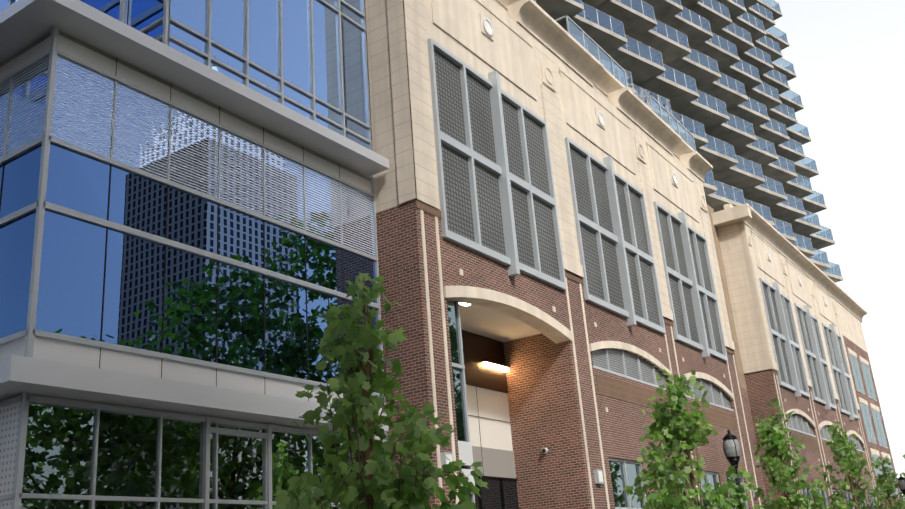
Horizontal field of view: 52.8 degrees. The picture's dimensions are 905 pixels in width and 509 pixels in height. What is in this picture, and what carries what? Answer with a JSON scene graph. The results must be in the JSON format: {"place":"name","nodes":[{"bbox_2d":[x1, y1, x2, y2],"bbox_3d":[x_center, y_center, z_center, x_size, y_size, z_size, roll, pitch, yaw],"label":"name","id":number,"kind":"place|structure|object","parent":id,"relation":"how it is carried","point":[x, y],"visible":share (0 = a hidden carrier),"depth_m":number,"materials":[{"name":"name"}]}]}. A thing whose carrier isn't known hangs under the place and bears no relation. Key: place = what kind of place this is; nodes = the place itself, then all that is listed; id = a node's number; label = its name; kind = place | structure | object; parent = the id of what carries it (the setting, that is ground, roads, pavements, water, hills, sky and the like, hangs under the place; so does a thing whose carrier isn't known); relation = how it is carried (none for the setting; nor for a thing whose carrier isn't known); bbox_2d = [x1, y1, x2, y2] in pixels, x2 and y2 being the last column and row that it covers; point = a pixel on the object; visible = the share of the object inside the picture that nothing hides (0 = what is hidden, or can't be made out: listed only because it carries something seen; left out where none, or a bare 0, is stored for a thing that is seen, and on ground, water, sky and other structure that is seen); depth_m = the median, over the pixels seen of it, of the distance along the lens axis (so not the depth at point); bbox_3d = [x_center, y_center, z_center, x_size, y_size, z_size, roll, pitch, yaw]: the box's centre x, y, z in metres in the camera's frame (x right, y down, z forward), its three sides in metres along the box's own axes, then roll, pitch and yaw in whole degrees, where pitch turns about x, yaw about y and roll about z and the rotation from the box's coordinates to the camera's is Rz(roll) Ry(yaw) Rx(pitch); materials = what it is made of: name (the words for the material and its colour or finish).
{"place":"outdoors","nodes":[
{"label":"outdoors","id":0,"kind":"place"},
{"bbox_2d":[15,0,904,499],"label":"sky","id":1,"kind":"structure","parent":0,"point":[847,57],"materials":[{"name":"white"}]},
{"bbox_2d":[707,204,767,505],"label":"wall section","id":2,"kind":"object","parent":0,"point":[749,421],"visible":0.22,"depth_m":49.97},
{"bbox_2d":[711,203,901,508],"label":"garage block","id":3,"kind":"structure","parent":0,"point":[798,315],"depth_m":55.54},
{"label":"road and sidewalk","id":4,"kind":"structure","parent":0,"visible":0},
{"bbox_2d":[0,0,388,508],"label":"glass building","id":5,"kind":"structure","parent":4,"relation":"on","point":[185,185],"depth_m":18.38,"materials":[{"name":"blue glass"}]},
{"bbox_2d":[273,272,487,508],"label":"street tree","id":6,"kind":"object","parent":4,"relation":"on","point":[357,384],"visible":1,"depth_m":12.06,"materials":[{"name":"green plant"}]},
{"bbox_2d":[365,0,760,508],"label":"garage block","id":7,"kind":"structure","parent":4,"relation":"on","point":[554,200],"depth_m":29.69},
{"bbox_2d":[447,301,547,508],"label":"entrance passage","id":8,"kind":"object","parent":7,"relation":"attached to","point":[479,335],"visible":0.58,"depth_m":28.65,"materials":[{"name":"white paint"}]},
{"bbox_2d":[496,0,712,182],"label":"garage cornices","id":9,"kind":"object","parent":7,"relation":"attached to","point":[580,52],"visible":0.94,"depth_m":39.27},
{"bbox_2d":[536,0,842,282],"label":"residential tower","id":10,"kind":"structure","parent":7,"relation":"on","point":[713,77],"depth_m":63.35,"materials":[{"name":"grey glass"}]},
{"bbox_2d":[623,368,756,508],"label":"street tree","id":11,"kind":"object","parent":4,"relation":"on","point":[674,431],"visible":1,"depth_m":21.02,"materials":[{"name":"green plant"}]},
{"bbox_2d":[722,429,741,494],"bbox_3d":[7.657,7.016,23.890,0.450,4.870,0.450,-17,-23,31],"label":"street lamp","id":12,"kind":"object","parent":4,"relation":"on","point":[731,448],"visible":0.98,"depth_m":24.36,"materials":[{"name":"black metal"}]},
{"bbox_2d":[752,397,830,508],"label":"street tree","id":13,"kind":"object","parent":4,"relation":"on","point":[772,436],"visible":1,"depth_m":27.93,"materials":[{"name":"green plant"}]},
{"bbox_2d":[815,421,904,508],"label":"street tree","id":14,"kind":"object","parent":4,"relation":"on","point":[841,446],"visible":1,"depth_m":35.58,"materials":[{"name":"green plant"}]},
{"bbox_2d":[859,455,904,508],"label":"street tree","id":15,"kind":"object","parent":4,"relation":"on","point":[891,482],"visible":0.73,"depth_m":41.89,"materials":[{"name":"green plant"}]},
{"bbox_2d":[898,474,904,494],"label":"street lamp","id":16,"kind":"object","parent":4,"relation":"on","point":[901,482],"visible":0.92,"depth_m":45.27,"materials":[{"name":"black metal"}]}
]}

